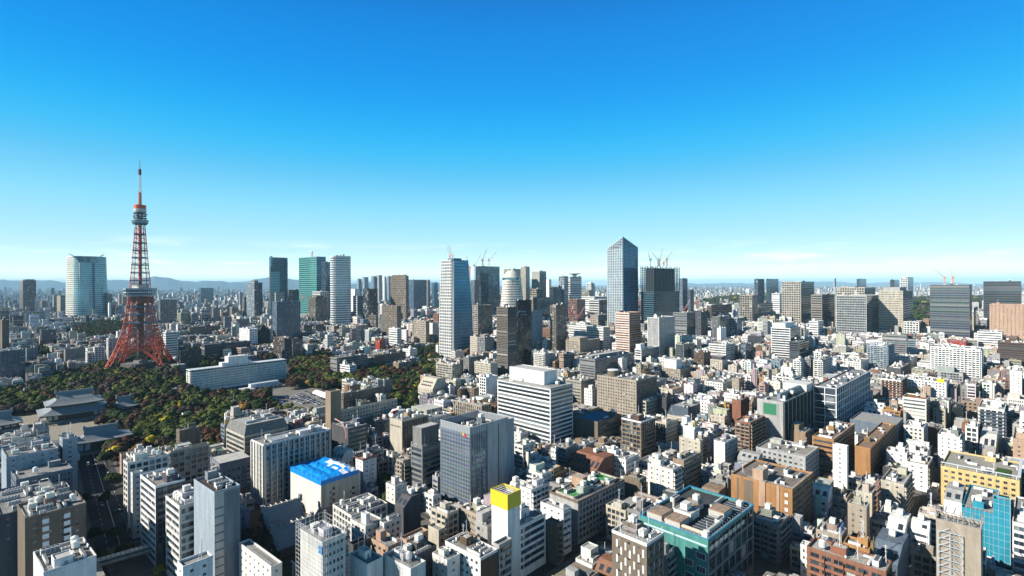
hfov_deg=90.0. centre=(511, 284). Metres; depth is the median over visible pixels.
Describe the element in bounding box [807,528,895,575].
apartment building
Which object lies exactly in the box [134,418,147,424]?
evergreen tree
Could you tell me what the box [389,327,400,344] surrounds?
apartment building
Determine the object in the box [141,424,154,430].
evergreen tree
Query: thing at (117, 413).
evergreen tree
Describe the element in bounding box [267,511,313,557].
shrine building
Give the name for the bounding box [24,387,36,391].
evergreen tree
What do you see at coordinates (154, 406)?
broadleaf tree
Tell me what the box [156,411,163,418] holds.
broadleaf tree
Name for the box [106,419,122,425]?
evergreen tree
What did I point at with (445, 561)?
building
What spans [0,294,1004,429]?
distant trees
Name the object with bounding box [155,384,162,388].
evergreen tree
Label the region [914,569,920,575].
window
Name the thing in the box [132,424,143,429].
broadleaf tree
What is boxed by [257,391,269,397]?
autumn tree
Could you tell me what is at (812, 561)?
window
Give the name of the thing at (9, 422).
temple hall
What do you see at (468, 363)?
office building
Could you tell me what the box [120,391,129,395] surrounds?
autumn tree
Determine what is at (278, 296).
office building
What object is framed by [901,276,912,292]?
office tower
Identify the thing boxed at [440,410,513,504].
office building
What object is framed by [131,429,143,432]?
evergreen tree
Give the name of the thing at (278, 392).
hotel forecourt
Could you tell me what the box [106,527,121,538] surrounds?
evergreen tree
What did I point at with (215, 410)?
broadleaf tree
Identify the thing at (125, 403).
temple hall
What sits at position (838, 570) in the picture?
window
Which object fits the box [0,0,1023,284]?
sky
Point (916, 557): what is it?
window
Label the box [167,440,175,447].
evergreen tree
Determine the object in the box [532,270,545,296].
office tower
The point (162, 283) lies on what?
mountains
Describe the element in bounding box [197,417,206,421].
evergreen tree
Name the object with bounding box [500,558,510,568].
window
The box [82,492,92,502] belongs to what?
evergreen tree
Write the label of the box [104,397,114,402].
autumn tree
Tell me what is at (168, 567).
window
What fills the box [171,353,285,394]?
hotel
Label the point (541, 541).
window
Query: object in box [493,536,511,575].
building
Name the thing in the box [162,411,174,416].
broadleaf tree
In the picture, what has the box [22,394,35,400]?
broadleaf tree
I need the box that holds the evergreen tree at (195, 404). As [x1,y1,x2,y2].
[186,401,200,407]
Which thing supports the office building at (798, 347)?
on the ground at (575, 549)
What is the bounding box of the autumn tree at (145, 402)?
[140,398,151,406]
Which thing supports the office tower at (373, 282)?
on the ground at (575, 549)
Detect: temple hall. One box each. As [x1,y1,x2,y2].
[0,408,22,432]
[36,386,106,424]
[113,393,138,412]
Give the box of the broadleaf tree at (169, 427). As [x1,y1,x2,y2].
[163,425,182,431]
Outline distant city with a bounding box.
[0,284,1023,313]
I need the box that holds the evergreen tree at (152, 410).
[144,407,158,414]
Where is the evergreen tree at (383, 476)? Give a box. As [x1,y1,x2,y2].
[376,472,390,485]
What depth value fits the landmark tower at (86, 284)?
2245.99 m
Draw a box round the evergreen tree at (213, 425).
[208,423,218,427]
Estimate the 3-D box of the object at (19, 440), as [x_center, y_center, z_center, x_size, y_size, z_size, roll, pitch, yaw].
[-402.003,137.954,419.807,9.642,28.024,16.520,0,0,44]
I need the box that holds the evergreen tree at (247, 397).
[240,393,253,401]
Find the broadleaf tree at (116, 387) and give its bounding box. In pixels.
[112,385,123,390]
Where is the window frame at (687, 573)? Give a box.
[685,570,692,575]
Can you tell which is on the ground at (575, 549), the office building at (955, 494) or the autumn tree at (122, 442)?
the office building at (955, 494)
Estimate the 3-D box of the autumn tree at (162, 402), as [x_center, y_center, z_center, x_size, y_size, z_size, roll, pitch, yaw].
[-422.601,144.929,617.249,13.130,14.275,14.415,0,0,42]
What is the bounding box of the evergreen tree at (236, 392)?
[229,390,239,395]
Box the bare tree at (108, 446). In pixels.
[101,442,113,451]
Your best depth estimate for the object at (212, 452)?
396.63 m
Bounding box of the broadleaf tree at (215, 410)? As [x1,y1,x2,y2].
[206,408,220,413]
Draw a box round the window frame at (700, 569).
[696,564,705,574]
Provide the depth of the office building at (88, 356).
944.16 m
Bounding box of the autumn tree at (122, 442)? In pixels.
[110,438,130,447]
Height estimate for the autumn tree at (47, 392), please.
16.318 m
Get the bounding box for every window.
[142,479,154,492]
[142,486,154,498]
[142,493,154,505]
[142,499,154,512]
[142,506,154,519]
[142,512,154,526]
[142,519,154,533]
[142,525,154,539]
[142,532,154,546]
[167,501,178,512]
[167,508,178,520]
[167,515,178,527]
[167,522,178,535]
[167,529,178,542]
[167,536,178,549]
[167,543,178,557]
[167,550,177,562]
[167,558,176,569]
[167,565,176,575]
[181,506,193,513]
[181,513,193,520]
[182,521,193,528]
[182,528,193,535]
[182,535,193,542]
[182,543,193,550]
[182,550,193,557]
[233,474,248,482]
[500,543,510,552]
[500,551,510,560]
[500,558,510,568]
[500,566,510,575]
[521,518,543,532]
[521,525,543,540]
[521,532,543,547]
[521,539,543,554]
[521,546,543,561]
[521,552,543,569]
[615,462,637,476]
[709,540,713,555]
[710,556,713,570]
[716,534,720,548]
[717,550,720,564]
[717,566,720,575]
[723,529,727,543]
[723,544,727,559]
[723,560,727,575]
[730,539,733,553]
[730,555,733,568]
[736,519,739,532]
[736,534,739,548]
[736,549,739,563]
[742,515,745,528]
[742,529,745,542]
[742,544,745,557]
[742,559,745,571]
[748,525,750,537]
[748,540,750,552]
[748,554,751,566]
[793,477,811,494]
[793,483,811,500]
[793,489,811,507]
[793,495,811,513]
[811,552,818,557]
[811,559,818,565]
[811,566,818,572]
[818,534,838,541]
[822,556,830,561]
[822,563,830,569]
[822,570,830,575]
[834,560,842,566]
[834,567,842,573]
[846,564,854,570]
[859,568,867,574]
[872,522,886,528]
[912,532,927,538]
[913,539,927,543]
[914,555,920,560]
[914,562,920,568]
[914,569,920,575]
[923,557,929,563]
[923,565,929,570]
[1014,526,1023,531]
[1014,533,1023,538]
[1014,540,1023,546]
[1014,547,1023,553]
[1014,555,1023,560]
[1014,562,1023,568]
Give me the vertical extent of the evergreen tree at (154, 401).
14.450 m
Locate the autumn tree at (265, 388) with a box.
[260,387,272,392]
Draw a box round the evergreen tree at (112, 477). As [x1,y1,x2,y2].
[104,472,122,486]
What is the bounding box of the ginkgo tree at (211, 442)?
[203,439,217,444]
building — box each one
[0,316,8,348]
[0,345,24,380]
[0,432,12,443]
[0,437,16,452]
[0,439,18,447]
[0,478,59,575]
[1,430,57,488]
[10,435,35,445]
[11,458,72,490]
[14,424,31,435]
[17,486,85,575]
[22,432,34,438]
[25,345,37,359]
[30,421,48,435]
[33,526,96,575]
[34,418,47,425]
[35,478,69,491]
[40,328,55,345]
[47,288,53,301]
[50,317,84,321]
[54,295,65,311]
[59,422,77,491]
[64,345,84,360]
[85,347,92,363]
[93,343,104,362]
[105,293,111,315]
[106,336,123,358]
[108,302,110,316]
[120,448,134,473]
[123,446,169,527]
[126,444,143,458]
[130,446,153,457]
[131,470,142,538]
[140,468,184,565]
[163,330,177,355]
[165,484,193,575]
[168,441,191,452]
[168,442,209,486]
[176,422,200,444]
[177,539,212,575]
[178,346,201,367]
[188,324,220,334]
[194,455,239,575]
[200,308,209,321]
[201,338,249,357]
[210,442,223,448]
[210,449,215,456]
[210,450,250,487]
[212,306,219,321]
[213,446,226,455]
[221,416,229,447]
[226,404,287,455]
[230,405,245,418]
[239,327,257,343]
[239,538,281,575]
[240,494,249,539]
[242,297,246,315]
[250,424,330,506]
[258,325,269,343]
[258,494,305,535]
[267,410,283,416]
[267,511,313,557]
[273,335,302,362]
[274,292,283,300]
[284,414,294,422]
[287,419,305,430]
[289,456,359,519]
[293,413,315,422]
[296,510,349,575]
[301,323,319,331]
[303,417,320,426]
[306,339,318,343]
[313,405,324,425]
[325,389,340,449]
[330,353,366,371]
[331,443,352,466]
[332,415,367,451]
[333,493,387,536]
[340,360,356,372]
[341,386,384,408]
[341,398,396,422]
[343,350,353,354]
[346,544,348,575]
[348,535,370,552]
[349,531,382,575]
[350,504,382,544]
[351,288,359,311]
[353,295,362,315]
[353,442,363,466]
[356,442,376,485]
[361,327,370,340]
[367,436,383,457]
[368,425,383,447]
[369,313,378,327]
[371,349,405,364]
[371,515,402,555]
[376,337,384,349]
[379,512,401,537]
[380,313,381,333]
[383,533,425,575]
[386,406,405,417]
[386,467,406,513]
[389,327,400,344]
[390,408,428,451]
[393,359,411,367]
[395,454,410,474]
[395,456,410,485]
[395,487,420,535]
[400,527,427,544]
[402,329,407,341]
[402,532,436,575]
[403,345,416,356]
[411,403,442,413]
[411,421,440,489]
[413,318,429,343]
[426,279,429,307]
[428,522,444,549]
[429,409,450,428]
[429,500,458,539]
[432,282,437,306]
[432,546,459,575]
[436,359,459,378]
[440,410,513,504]
[445,520,497,575]
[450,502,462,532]
[453,397,490,415]
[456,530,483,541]
[460,382,478,398]
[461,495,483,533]
[463,352,485,374]
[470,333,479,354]
[472,303,492,334]
[474,357,497,374]
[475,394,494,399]
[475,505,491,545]
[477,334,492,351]
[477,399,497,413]
[479,370,497,396]
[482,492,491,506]
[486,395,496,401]
[490,483,520,575]
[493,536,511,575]
[497,364,572,443]
[510,476,519,488]
[514,438,533,467]
[520,476,550,510]
[520,501,545,575]
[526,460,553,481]
[530,288,543,310]
[531,310,541,349]
[533,348,554,366]
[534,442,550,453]
[540,498,570,555]
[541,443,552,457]
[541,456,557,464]
[542,336,549,349]
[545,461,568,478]
[546,279,550,296]
[546,517,563,565]
[549,470,624,543]
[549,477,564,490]
[550,303,566,350]
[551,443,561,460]
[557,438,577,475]
[559,351,574,368]
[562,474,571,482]
[565,373,594,403]
[566,336,599,352]
[569,324,609,350]
[569,447,613,475]
[573,409,620,438]
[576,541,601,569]
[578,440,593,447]
[580,350,633,380]
[582,289,592,295]
[582,296,606,311]
[584,385,596,406]
[586,282,594,295]
[590,312,606,325]
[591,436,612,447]
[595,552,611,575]
[597,364,656,415]
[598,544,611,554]
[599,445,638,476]
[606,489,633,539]
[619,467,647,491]
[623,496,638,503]
[624,465,647,498]
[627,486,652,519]
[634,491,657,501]
[635,343,658,362]
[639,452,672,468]
[639,485,753,575]
[641,395,658,415]
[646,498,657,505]
[648,454,683,496]
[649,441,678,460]
[655,410,677,443]
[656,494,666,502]
[657,375,703,393]
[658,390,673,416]
[662,358,691,378]
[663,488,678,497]
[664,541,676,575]
[667,398,699,420]
[673,311,695,334]
[673,441,700,488]
[675,342,694,358]
[679,427,702,463]
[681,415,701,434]
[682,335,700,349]
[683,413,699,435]
[688,289,693,311]
[694,350,710,365]
[695,310,706,335]
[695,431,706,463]
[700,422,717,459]
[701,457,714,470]
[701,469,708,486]
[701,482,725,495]
[704,369,744,390]
[707,303,731,318]
[709,341,734,360]
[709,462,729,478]
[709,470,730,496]
[710,355,727,370]
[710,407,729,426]
[714,432,737,466]
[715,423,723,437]
[717,326,725,340]
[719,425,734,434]
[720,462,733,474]
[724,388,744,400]
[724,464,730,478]
[730,317,741,335]
[731,459,812,527]
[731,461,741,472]
[732,387,748,421]
[735,410,765,451]
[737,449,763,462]
[739,341,753,359]
[754,502,791,566]
[756,437,818,480]
[757,379,812,440]
[759,302,772,315]
[771,321,800,358]
[772,292,781,313]
[772,371,801,387]
[789,337,808,358]
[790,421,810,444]
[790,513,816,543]
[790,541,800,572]
[793,356,804,377]
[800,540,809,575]
[805,355,813,377]
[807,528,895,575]
[809,318,823,335]
[812,420,854,477]
[813,354,832,377]
[813,369,870,432]
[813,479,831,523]
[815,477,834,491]
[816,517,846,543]
[817,522,832,541]
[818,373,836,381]
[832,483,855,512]
[833,278,835,293]
[833,442,848,488]
[840,352,868,369]
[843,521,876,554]
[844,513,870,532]
[848,485,869,536]
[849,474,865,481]
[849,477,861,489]
[850,412,903,446]
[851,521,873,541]
[855,422,894,475]
[856,471,880,516]
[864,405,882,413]
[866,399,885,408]
[867,338,894,369]
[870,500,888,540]
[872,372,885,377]
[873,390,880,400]
[874,527,908,575]
[880,372,908,398]
[881,465,914,512]
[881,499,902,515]
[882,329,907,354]
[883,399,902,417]
[886,361,910,374]
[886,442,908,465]
[886,508,910,555]
[895,352,916,369]
[902,385,929,422]
[903,320,922,332]
[903,418,927,445]
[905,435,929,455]
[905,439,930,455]
[906,450,934,491]
[907,374,948,397]
[911,513,930,548]
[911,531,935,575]
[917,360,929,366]
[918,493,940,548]
[927,482,940,500]
[930,344,983,379]
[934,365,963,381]
[935,503,982,575]
[938,426,964,466]
[944,480,965,516]
[947,338,967,345]
[951,403,965,425]
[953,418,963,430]
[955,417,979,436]
[960,379,981,402]
[961,484,998,556]
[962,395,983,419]
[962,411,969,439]
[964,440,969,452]
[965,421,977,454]
[977,329,1002,346]
[978,394,1008,437]
[979,426,998,454]
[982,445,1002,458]
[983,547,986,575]
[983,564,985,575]
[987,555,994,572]
[993,495,1010,569]
[998,337,1023,366]
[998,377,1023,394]
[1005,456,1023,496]
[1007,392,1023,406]
[1010,365,1022,394]
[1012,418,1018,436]
[1012,496,1023,573]
[1013,427,1023,458]
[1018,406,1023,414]
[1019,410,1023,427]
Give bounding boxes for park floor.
[12,388,268,462]
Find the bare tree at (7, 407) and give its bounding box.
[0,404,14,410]
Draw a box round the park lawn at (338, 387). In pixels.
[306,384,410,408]
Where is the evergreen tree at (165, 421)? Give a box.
[158,419,173,427]
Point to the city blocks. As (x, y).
(760, 370)
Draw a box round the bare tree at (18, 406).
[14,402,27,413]
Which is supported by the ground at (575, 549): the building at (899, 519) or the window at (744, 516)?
the building at (899, 519)
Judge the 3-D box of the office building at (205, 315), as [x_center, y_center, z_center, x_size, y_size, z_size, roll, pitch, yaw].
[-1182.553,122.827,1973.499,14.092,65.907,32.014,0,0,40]
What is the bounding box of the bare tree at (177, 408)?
[170,405,183,410]
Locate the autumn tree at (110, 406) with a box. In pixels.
[102,403,117,409]
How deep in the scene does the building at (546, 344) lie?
1099.52 m
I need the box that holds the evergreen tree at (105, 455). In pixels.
[96,450,113,465]
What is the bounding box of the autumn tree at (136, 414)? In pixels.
[128,412,141,416]
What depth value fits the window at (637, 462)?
382.32 m
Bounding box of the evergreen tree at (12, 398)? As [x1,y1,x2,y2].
[4,396,17,399]
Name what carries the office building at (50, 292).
on the ground at (575, 549)
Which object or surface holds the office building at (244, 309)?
on the ground at (575, 549)
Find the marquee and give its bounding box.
[312,390,324,397]
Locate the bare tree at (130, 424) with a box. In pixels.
[123,421,135,427]
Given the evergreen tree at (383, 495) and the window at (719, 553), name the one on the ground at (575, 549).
the evergreen tree at (383, 495)
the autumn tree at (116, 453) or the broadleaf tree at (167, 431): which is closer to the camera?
the autumn tree at (116, 453)
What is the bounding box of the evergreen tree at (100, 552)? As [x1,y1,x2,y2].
[95,548,109,557]
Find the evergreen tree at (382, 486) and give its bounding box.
[378,480,390,491]
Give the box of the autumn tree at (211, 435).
[201,432,216,441]
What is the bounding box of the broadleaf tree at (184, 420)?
[179,417,190,422]
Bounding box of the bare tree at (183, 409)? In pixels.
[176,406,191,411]
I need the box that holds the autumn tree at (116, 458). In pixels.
[111,452,119,461]
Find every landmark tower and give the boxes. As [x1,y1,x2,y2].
[66,253,106,316]
[269,256,287,314]
[299,252,325,313]
[330,254,350,324]
[439,258,472,357]
[501,269,522,306]
[607,237,637,325]
[640,266,679,322]
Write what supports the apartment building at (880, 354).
on the ground at (575, 549)
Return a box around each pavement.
[78,461,167,575]
[106,394,1012,575]
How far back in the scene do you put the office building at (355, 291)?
2578.04 m
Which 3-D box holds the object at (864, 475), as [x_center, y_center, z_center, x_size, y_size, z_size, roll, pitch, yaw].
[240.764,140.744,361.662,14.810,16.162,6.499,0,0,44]
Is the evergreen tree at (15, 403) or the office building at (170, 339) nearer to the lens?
the evergreen tree at (15, 403)
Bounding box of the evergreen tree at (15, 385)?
[11,383,23,388]
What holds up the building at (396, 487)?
on the ground at (575, 549)
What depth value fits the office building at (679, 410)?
542.95 m
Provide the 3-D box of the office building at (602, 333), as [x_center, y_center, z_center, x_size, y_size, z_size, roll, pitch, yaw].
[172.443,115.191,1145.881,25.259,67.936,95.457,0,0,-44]
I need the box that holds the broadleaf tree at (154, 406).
[142,404,158,410]
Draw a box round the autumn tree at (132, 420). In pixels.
[123,416,138,426]
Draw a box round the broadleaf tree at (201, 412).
[196,410,206,415]
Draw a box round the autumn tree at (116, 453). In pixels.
[110,451,121,463]
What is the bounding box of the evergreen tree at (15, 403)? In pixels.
[10,401,21,412]
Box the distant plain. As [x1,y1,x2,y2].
[3,283,1023,300]
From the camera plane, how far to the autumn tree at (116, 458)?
426.28 m
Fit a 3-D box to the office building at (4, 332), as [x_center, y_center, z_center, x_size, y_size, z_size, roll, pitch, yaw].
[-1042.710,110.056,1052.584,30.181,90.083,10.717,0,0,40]
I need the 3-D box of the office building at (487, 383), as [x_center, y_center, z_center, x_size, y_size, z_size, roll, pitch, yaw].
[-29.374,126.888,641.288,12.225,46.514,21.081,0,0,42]
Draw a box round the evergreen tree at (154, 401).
[150,399,160,404]
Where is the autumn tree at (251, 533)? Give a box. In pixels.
[242,526,262,539]
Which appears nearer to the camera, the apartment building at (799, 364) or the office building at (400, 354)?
the apartment building at (799, 364)
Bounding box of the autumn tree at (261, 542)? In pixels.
[254,538,266,547]
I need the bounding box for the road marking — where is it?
[86,455,131,544]
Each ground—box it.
[23,285,1011,575]
[242,504,316,575]
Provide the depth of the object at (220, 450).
401.94 m
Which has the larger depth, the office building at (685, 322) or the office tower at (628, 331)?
the office building at (685, 322)
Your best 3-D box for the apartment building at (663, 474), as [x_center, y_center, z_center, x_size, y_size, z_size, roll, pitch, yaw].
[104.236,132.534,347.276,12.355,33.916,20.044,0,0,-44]
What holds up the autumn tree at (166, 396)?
on the ground at (575, 549)
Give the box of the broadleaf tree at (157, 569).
[151,563,166,575]
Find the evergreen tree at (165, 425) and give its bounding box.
[160,423,171,429]
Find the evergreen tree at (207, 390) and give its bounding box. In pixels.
[201,388,211,393]
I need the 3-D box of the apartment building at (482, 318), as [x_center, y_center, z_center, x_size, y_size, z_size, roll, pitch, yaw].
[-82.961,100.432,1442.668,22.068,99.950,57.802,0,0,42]
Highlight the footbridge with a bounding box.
[96,544,151,566]
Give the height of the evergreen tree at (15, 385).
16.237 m
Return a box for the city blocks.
[0,298,1023,575]
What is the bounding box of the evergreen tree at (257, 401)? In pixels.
[253,398,263,404]
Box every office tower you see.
[19,279,35,311]
[159,298,176,323]
[199,288,213,303]
[246,280,262,316]
[273,299,300,337]
[288,289,298,300]
[308,295,327,321]
[312,291,328,318]
[322,261,329,318]
[357,278,361,294]
[362,277,367,295]
[363,288,377,318]
[371,276,375,288]
[376,275,381,300]
[382,304,400,335]
[383,276,385,299]
[387,276,389,300]
[390,275,408,318]
[409,279,426,308]
[470,280,478,304]
[475,266,499,310]
[497,303,516,375]
[504,268,520,275]
[516,299,531,364]
[521,266,529,299]
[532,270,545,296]
[533,295,553,319]
[549,286,561,304]
[559,275,567,315]
[568,273,581,298]
[568,298,584,320]
[589,297,606,313]
[615,309,640,354]
[647,314,674,356]
[679,278,687,311]
[712,315,729,337]
[740,294,757,321]
[754,278,763,303]
[766,278,778,302]
[782,281,813,322]
[811,293,834,326]
[835,284,874,326]
[836,294,878,332]
[857,278,865,286]
[879,287,912,332]
[890,279,898,286]
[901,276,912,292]
[930,282,971,337]
[974,307,977,331]
[983,279,1021,327]
[989,302,1023,340]
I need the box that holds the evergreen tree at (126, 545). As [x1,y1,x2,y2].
[113,540,134,552]
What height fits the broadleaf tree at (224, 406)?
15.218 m
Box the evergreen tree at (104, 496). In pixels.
[98,490,111,504]
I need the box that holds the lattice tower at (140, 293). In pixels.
[105,160,173,368]
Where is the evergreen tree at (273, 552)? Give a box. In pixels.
[266,548,280,560]
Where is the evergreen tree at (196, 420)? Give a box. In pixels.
[187,418,200,424]
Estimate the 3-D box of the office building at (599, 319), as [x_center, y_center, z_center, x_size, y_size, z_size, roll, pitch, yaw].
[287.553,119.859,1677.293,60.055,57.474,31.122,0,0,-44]
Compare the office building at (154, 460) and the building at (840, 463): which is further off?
the building at (840, 463)
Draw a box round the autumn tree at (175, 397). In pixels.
[169,395,180,400]
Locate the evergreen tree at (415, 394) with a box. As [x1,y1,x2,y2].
[410,392,419,397]
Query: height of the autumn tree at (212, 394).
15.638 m
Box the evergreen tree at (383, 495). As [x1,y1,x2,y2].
[381,492,385,501]
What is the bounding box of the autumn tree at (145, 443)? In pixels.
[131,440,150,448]
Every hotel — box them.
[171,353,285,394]
[612,513,663,575]
[621,405,654,457]
[941,450,1022,527]
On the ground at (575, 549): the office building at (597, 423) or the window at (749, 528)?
the office building at (597, 423)
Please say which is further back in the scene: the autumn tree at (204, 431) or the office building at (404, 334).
the office building at (404, 334)
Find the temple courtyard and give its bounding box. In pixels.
[1,415,101,440]
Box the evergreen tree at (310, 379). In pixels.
[307,377,314,387]
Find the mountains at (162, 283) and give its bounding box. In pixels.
[0,276,439,289]
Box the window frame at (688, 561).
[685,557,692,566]
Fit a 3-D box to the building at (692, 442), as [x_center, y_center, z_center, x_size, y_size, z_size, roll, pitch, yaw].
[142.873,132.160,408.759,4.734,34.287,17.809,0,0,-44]
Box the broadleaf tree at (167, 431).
[162,428,175,435]
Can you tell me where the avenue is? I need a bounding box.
[78,453,140,575]
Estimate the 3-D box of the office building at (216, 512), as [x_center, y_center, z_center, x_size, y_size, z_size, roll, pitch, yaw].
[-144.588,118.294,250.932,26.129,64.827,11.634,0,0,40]
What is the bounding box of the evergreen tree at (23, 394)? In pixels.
[19,392,33,397]
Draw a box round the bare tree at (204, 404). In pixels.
[200,400,207,407]
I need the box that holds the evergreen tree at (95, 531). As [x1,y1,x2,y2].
[86,526,104,541]
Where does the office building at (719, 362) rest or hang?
on the ground at (575, 549)
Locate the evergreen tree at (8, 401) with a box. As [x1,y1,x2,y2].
[4,399,20,409]
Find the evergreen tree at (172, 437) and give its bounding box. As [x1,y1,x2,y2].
[163,433,174,443]
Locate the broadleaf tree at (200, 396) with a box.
[193,394,203,399]
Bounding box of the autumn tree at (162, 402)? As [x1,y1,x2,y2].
[157,399,168,404]
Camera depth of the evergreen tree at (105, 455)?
425.11 m
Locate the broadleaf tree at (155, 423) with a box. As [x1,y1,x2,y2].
[148,420,160,427]
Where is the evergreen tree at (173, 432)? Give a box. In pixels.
[169,430,175,437]
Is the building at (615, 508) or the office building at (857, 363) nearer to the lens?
the building at (615, 508)
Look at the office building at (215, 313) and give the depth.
1962.77 m
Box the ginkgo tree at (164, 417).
[159,416,173,421]
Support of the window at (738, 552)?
in the office building at (708, 533)
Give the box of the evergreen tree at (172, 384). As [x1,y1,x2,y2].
[166,382,177,387]
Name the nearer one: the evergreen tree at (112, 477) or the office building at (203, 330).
the evergreen tree at (112, 477)
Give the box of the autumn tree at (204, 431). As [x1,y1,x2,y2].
[200,428,213,435]
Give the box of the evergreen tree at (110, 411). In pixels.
[106,408,119,415]
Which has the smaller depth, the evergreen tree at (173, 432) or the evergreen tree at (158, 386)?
the evergreen tree at (173, 432)
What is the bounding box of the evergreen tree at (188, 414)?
[185,410,195,416]
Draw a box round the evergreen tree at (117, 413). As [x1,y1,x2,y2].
[110,411,123,416]
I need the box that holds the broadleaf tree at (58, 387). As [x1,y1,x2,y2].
[52,385,66,390]
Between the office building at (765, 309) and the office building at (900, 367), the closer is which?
the office building at (900, 367)
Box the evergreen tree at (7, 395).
[0,392,16,399]
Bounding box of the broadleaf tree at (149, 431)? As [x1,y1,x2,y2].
[141,428,158,436]
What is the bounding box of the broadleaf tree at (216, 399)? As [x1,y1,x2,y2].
[211,397,221,402]
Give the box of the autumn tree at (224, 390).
[216,387,227,393]
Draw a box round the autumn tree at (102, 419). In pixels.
[94,415,109,424]
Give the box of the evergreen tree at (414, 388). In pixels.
[410,386,417,391]
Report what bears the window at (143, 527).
in the office building at (156, 486)
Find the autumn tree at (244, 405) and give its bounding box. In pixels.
[239,401,249,409]
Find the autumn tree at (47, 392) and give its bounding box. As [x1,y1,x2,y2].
[39,390,51,394]
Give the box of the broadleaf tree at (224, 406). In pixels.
[216,404,230,408]
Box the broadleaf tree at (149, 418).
[146,415,158,422]
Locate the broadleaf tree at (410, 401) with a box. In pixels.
[406,399,416,404]
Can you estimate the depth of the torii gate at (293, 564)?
258.26 m
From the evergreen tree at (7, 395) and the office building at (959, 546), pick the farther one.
the evergreen tree at (7, 395)
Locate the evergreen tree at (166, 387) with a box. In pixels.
[160,385,170,389]
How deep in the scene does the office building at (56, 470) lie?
320.23 m
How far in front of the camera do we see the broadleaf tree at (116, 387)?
696.53 m
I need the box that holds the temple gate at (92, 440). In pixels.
[78,420,133,456]
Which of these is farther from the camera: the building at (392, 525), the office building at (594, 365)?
the office building at (594, 365)
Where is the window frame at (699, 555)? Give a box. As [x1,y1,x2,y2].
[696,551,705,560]
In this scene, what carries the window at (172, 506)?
in the office building at (179, 524)
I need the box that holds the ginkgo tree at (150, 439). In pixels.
[143,435,159,447]
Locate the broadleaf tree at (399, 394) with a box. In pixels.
[394,393,403,397]
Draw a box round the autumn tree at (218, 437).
[214,432,221,442]
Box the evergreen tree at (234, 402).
[228,400,237,405]
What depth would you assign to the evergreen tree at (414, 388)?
675.08 m
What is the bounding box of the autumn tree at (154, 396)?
[146,393,159,398]
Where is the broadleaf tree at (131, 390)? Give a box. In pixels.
[126,387,138,391]
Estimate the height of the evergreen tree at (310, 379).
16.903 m
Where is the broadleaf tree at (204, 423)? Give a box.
[198,420,210,426]
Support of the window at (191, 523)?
in the office building at (179, 524)
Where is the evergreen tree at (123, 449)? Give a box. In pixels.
[114,447,127,451]
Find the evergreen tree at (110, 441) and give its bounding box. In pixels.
[104,438,117,446]
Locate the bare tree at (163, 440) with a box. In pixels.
[154,435,172,445]
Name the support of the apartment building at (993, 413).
on the ground at (575, 549)
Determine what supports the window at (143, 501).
in the office building at (156, 486)
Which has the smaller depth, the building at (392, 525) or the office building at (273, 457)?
the building at (392, 525)
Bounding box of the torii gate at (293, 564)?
[291,560,299,575]
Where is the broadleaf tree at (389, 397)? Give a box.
[386,394,394,399]
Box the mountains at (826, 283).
[638,281,981,286]
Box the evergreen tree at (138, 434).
[133,432,141,436]
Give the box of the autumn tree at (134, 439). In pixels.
[121,434,142,447]
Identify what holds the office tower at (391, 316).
on the ground at (575, 549)
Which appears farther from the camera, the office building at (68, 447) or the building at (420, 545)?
the office building at (68, 447)
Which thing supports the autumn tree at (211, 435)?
on the park floor
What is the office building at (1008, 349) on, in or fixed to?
on the ground at (575, 549)
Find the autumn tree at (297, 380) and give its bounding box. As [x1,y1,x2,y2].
[289,377,300,387]
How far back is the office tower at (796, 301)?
1770.22 m
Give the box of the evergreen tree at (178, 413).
[174,410,182,416]
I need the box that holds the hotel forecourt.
[272,384,335,407]
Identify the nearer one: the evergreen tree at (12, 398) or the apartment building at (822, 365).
the evergreen tree at (12, 398)
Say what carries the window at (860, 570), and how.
in the apartment building at (828, 558)
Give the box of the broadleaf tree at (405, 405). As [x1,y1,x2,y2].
[401,401,410,408]
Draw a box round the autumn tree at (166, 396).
[159,393,171,399]
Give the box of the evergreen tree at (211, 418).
[206,415,218,421]
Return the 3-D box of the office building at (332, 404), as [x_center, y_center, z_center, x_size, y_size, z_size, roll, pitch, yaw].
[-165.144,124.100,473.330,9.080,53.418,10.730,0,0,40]
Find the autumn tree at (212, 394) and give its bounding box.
[209,391,220,398]
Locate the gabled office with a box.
[418,375,448,394]
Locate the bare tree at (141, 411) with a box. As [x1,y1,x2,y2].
[133,408,146,413]
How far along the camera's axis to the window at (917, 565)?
260.08 m
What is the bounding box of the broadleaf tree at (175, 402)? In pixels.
[170,400,183,405]

